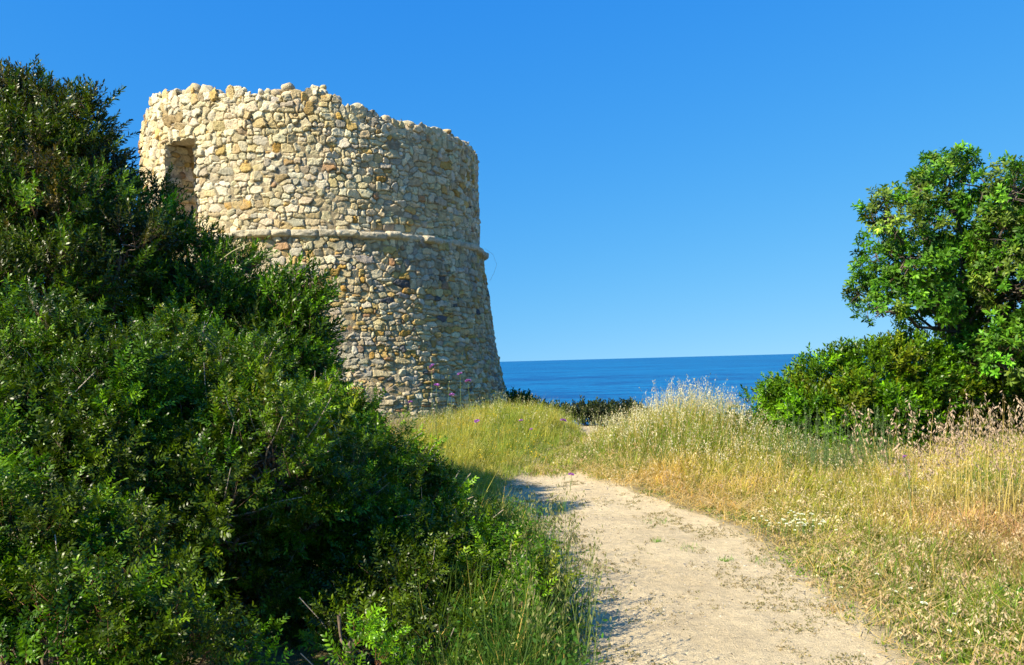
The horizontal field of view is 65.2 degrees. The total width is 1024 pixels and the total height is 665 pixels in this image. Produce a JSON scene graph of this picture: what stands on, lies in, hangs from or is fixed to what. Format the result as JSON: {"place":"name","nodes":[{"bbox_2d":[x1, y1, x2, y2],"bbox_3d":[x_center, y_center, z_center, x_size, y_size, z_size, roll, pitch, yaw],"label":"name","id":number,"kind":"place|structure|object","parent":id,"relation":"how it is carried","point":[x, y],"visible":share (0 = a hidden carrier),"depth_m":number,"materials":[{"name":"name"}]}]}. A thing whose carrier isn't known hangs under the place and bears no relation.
{"place":"outdoors","nodes":[
{"label":"outdoors","id":0,"kind":"place"},
{"bbox_2d":[0,0,1023,361],"label":"sky","id":1,"kind":"structure","parent":0,"point":[657,178],"materials":[{"name":"blue"}]},
{"bbox_2d":[8,373,1023,664],"bbox_3d":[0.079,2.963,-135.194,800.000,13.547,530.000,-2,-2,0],"label":"ground","id":2,"kind":"structure","parent":0,"point":[296,658],"depth_m":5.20,"materials":[{"name":"yellow plant"}]},
{"bbox_2d":[0,54,148,335],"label":"tall shrub","id":3,"kind":"object","parent":2,"relation":"on","point":[61,112],"visible":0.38,"depth_m":7.03,"materials":[{"name":"green plant"}]},
{"bbox_2d":[0,272,203,615],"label":"mastic shrub","id":4,"kind":"object","parent":2,"relation":"on","point":[63,393],"visible":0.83,"depth_m":4.27,"materials":[{"name":"green plant"}]},
{"bbox_2d":[0,135,203,494],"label":"evergreen shrub","id":5,"kind":"object","parent":2,"relation":"on","point":[66,254],"visible":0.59,"depth_m":6.05,"materials":[{"name":"green plant"}]},
{"bbox_2d":[0,440,262,664],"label":"mastic shrub","id":6,"kind":"object","parent":2,"relation":"on","point":[57,596],"visible":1,"depth_m":3.07,"materials":[{"name":"green plant"}]},
{"bbox_2d":[49,287,371,625],"bbox_3d":[-1.843,0.739,5.114,1.735,2.144,2.557,-1,-2,-19],"label":"mastic shrub","id":7,"kind":"object","parent":2,"relation":"on","point":[246,421],"visible":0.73,"depth_m":4.57,"materials":[{"name":"green plant"}]},
{"bbox_2d":[78,162,357,520],"bbox_3d":[-2.848,0.108,7.400,2.541,3.541,2.658,-1,-2,-26],"label":"evergreen shrub","id":8,"kind":"object","parent":2,"relation":"on","point":[289,309],"visible":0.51,"depth_m":7.01,"materials":[{"name":"green plant"}]},
{"bbox_2d":[210,243,249,270],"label":"bent stalk","id":9,"kind":"object","parent":8,"relation":"on","point":[231,252],"visible":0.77,"depth_m":6.89,"materials":[{"name":"brown plant"}]},
{"bbox_2d":[114,474,497,664],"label":"mastic shrub","id":10,"kind":"object","parent":2,"relation":"on","point":[368,588],"visible":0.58,"depth_m":4.52,"materials":[{"name":"green plant"}]},
{"bbox_2d":[201,603,431,664],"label":"mastic shrub","id":11,"kind":"object","parent":2,"relation":"on","point":[349,648],"visible":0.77,"depth_m":3.35,"materials":[{"name":"green plant"}]},
{"bbox_2d":[138,82,507,424],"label":"watchtower","id":12,"kind":"structure","parent":2,"relation":"on","point":[376,213],"depth_m":17.15,"materials":[{"name":"stone"}]},
{"bbox_2d":[380,407,449,439],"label":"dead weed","id":13,"kind":"object","parent":2,"relation":"on","point":[408,422],"visible":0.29,"depth_m":14.55,"materials":[{"name":"brown plant"}]},
{"bbox_2d":[239,364,598,653],"bbox_3d":[-0.845,1.116,5.421,2.055,1.847,2.922,-1,-2,-21],"label":"mastic shrub","id":14,"kind":"object","parent":2,"relation":"on","point":[400,503],"visible":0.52,"depth_m":5.12,"materials":[{"name":"green plant"}]},
{"bbox_2d":[256,393,590,555],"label":"green grass","id":15,"kind":"structure","parent":2,"relation":"on","point":[468,460],"depth_m":13.33,"materials":[{"name":"green plant"}]},
{"bbox_2d":[429,364,434,450],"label":"scabious flower","id":16,"kind":"object","parent":2,"relation":"on","point":[432,407],"visible":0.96,"depth_m":12.38,"materials":[{"name":"green plant"}]},
{"bbox_2d":[447,375,450,445],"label":"button flower","id":17,"kind":"object","parent":2,"relation":"on","point":[447,414],"visible":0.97,"depth_m":12.56,"materials":[{"name":"green plant"}]},
{"bbox_2d":[457,372,461,431],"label":"scabious flower","id":18,"kind":"object","parent":2,"relation":"on","point":[458,373],"visible":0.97,"depth_m":12.97,"materials":[{"name":"green plant"}]},
{"bbox_2d":[464,379,470,448],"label":"scabious flower","id":19,"kind":"object","parent":2,"relation":"on","point":[469,403],"visible":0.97,"depth_m":12.60,"materials":[{"name":"green plant"}]},
{"bbox_2d":[392,405,552,484],"bbox_3d":[-1.354,1.653,12.953,4.163,0.508,8.104,-2,-2,0],"label":"yellow blossom","id":20,"kind":"object","parent":2,"relation":"on","point":[482,437],"visible":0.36,"depth_m":12.76,"materials":[{"name":"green plant"}]},
{"bbox_2d":[356,482,602,664],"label":"green grass","id":21,"kind":"structure","parent":2,"relation":"on","point":[517,649],"depth_m":4.04,"materials":[{"name":"green plant"}]},
{"bbox_2d":[365,495,608,664],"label":"ground cover","id":22,"kind":"object","parent":2,"relation":"on","point":[584,648],"visible":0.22,"depth_m":4.20,"materials":[{"name":"green plant"}]},
{"bbox_2d":[381,390,618,437],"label":"wild oats","id":23,"kind":"object","parent":2,"relation":"on","point":[482,405],"visible":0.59,"depth_m":15.54,"materials":[{"name":"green plant"}]},
{"bbox_2d":[517,419,523,461],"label":"scabious flower","id":24,"kind":"object","parent":2,"relation":"on","point":[520,420],"visible":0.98,"depth_m":11.95,"materials":[{"name":"green plant"}]},
{"bbox_2d":[506,386,561,410],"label":"dark shrub","id":25,"kind":"object","parent":2,"relation":"on","point":[514,393],"visible":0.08,"depth_m":20.45,"materials":[{"name":"green plant"}]},
{"bbox_2d":[488,475,634,664],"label":"wild oats","id":26,"kind":"object","parent":2,"relation":"on","point":[568,560],"visible":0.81,"depth_m":4.37,"materials":[{"name":"green plant"}]},
{"bbox_2d":[548,395,654,426],"bbox_3d":[2.133,2.201,18.782,3.035,1.564,1.497,-2,-2,0],"label":"dark shrub","id":27,"kind":"object","parent":2,"relation":"on","point":[602,408],"visible":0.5,"depth_m":18.49,"materials":[{"name":"green plant"}]},
{"bbox_2d":[524,374,879,482],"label":"wild oats","id":28,"kind":"object","parent":2,"relation":"on","point":[675,399],"visible":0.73,"depth_m":11.63,"materials":[{"name":"beige plant"}]},
{"bbox_2d":[752,510,837,542],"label":"yarrow clump","id":29,"kind":"object","parent":2,"relation":"on","point":[804,524],"visible":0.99,"depth_m":6.92,"materials":[{"name":"white plant"}]},
{"bbox_2d":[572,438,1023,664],"bbox_3d":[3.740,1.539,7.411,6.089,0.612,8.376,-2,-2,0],"label":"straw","id":30,"kind":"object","parent":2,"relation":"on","point":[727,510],"visible":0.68,"depth_m":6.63,"materials":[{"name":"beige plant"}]},
{"bbox_2d":[577,442,1023,664],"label":"ground cover","id":31,"kind":"object","parent":2,"relation":"on","point":[925,640],"visible":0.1,"depth_m":6.27,"materials":[{"name":"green plant"}]},
{"bbox_2d":[766,404,838,475],"bbox_3d":[3.490,1.321,9.816,0.958,0.899,0.795,-1,-2,-21],"label":"feathery weed","id":32,"kind":"object","parent":2,"relation":"on","point":[800,440],"visible":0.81,"depth_m":9.81,"materials":[{"name":"beige plant"}]},
{"bbox_2d":[792,404,885,475],"bbox_3d":[4.042,1.319,9.864,1.119,0.902,0.875,-2,-2,0],"label":"feathery weed","id":33,"kind":"object","parent":2,"relation":"on","point":[839,436],"visible":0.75,"depth_m":9.79,"materials":[{"name":"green plant"}]},
{"bbox_2d":[836,582,850,595],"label":"daisy","id":34,"kind":"object","parent":2,"relation":"on","point":[841,587],"visible":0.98,"depth_m":5.22,"materials":[{"name":"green plant"}]},
{"bbox_2d":[723,328,993,455],"bbox_3d":[5.336,0.996,12.366,4.291,2.232,2.470,-2,-2,0],"label":"rounded bush","id":35,"kind":"object","parent":2,"relation":"on","point":[900,363],"visible":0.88,"depth_m":12.01,"materials":[{"name":"green plant"}]},
{"bbox_2d":[817,404,916,475],"bbox_3d":[4.315,1.322,9.820,1.052,0.893,0.838,-2,-2,0],"label":"feathery weed","id":36,"kind":"object","parent":2,"relation":"on","point":[883,456],"visible":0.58,"depth_m":9.84,"materials":[{"name":"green plant"}]},
{"bbox_2d":[871,561,884,580],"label":"daisy","id":37,"kind":"object","parent":2,"relation":"on","point":[876,573],"visible":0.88,"depth_m":5.46,"materials":[{"name":"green plant"}]},
{"bbox_2d":[903,455,911,524],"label":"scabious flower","id":38,"kind":"object","parent":2,"relation":"on","point":[909,487],"visible":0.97,"depth_m":7.12,"materials":[{"name":"green plant"}]},
{"bbox_2d":[920,587,927,613],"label":"daisy","id":39,"kind":"object","parent":2,"relation":"on","point":[922,602],"visible":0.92,"depth_m":4.79,"materials":[{"name":"white plant"}]},
{"bbox_2d":[841,139,1023,434],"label":"broadleaf tree","id":40,"kind":"object","parent":2,"relation":"on","point":[983,257],"visible":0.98,"depth_m":12.70,"materials":[{"name":"green plant"}]},
{"bbox_2d":[842,389,1023,522],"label":"wild oats","id":41,"kind":"object","parent":2,"relation":"on","point":[956,453],"visible":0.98,"depth_m":7.46,"materials":[{"name":"beige plant"}]},
{"bbox_2d":[940,614,951,640],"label":"daisy","id":42,"kind":"object","parent":2,"relation":"on","point":[949,630],"visible":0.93,"depth_m":4.36,"materials":[{"name":"white plant"}]},
{"bbox_2d":[915,340,1023,448],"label":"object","id":43,"kind":"object","parent":2,"relation":"on","point":[995,397],"visible":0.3,"depth_m":12.68,"materials":[{"name":"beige plant"}]},
{"bbox_2d":[998,581,1023,610],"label":"leafy sprig","id":44,"kind":"object","parent":2,"relation":"on","point":[1020,588],"visible":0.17,"depth_m":4.89,"materials":[{"name":"green plant"}]},
{"bbox_2d":[500,353,883,424],"bbox_3d":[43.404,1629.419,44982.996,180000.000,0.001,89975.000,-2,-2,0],"label":"sea","id":45,"kind":"structure","parent":0,"point":[567,381],"depth_m":463.04,"materials":[{"name":"liquid"}]},
{"bbox_2d":[505,471,895,664],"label":"path","id":46,"kind":"structure","parent":0,"point":[750,634],"depth_m":5.45,"materials":[{"name":"beige gravel"}]},
{"bbox_2d":[545,493,566,511],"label":"weed tuft","id":47,"kind":"object","parent":46,"relation":"on","point":[564,502],"visible":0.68,"depth_m":8.65,"materials":[{"name":"green plant"}]},
{"bbox_2d":[506,470,882,664],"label":"weeds","id":48,"kind":"object","parent":46,"relation":"on","point":[756,585],"visible":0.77,"depth_m":5.80,"materials":[{"name":"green plant"}]},
{"bbox_2d":[719,556,733,561],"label":"weed tuft","id":49,"kind":"object","parent":46,"relation":"on","point":[727,560],"visible":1,"depth_m":6.34,"materials":[{"name":"green plant"}]},
{"bbox_2d":[821,603,848,613],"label":"weed tuft","id":50,"kind":"object","parent":46,"relation":"on","point":[835,609],"visible":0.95,"depth_m":4.99,"materials":[{"name":"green plant"}]}
]}

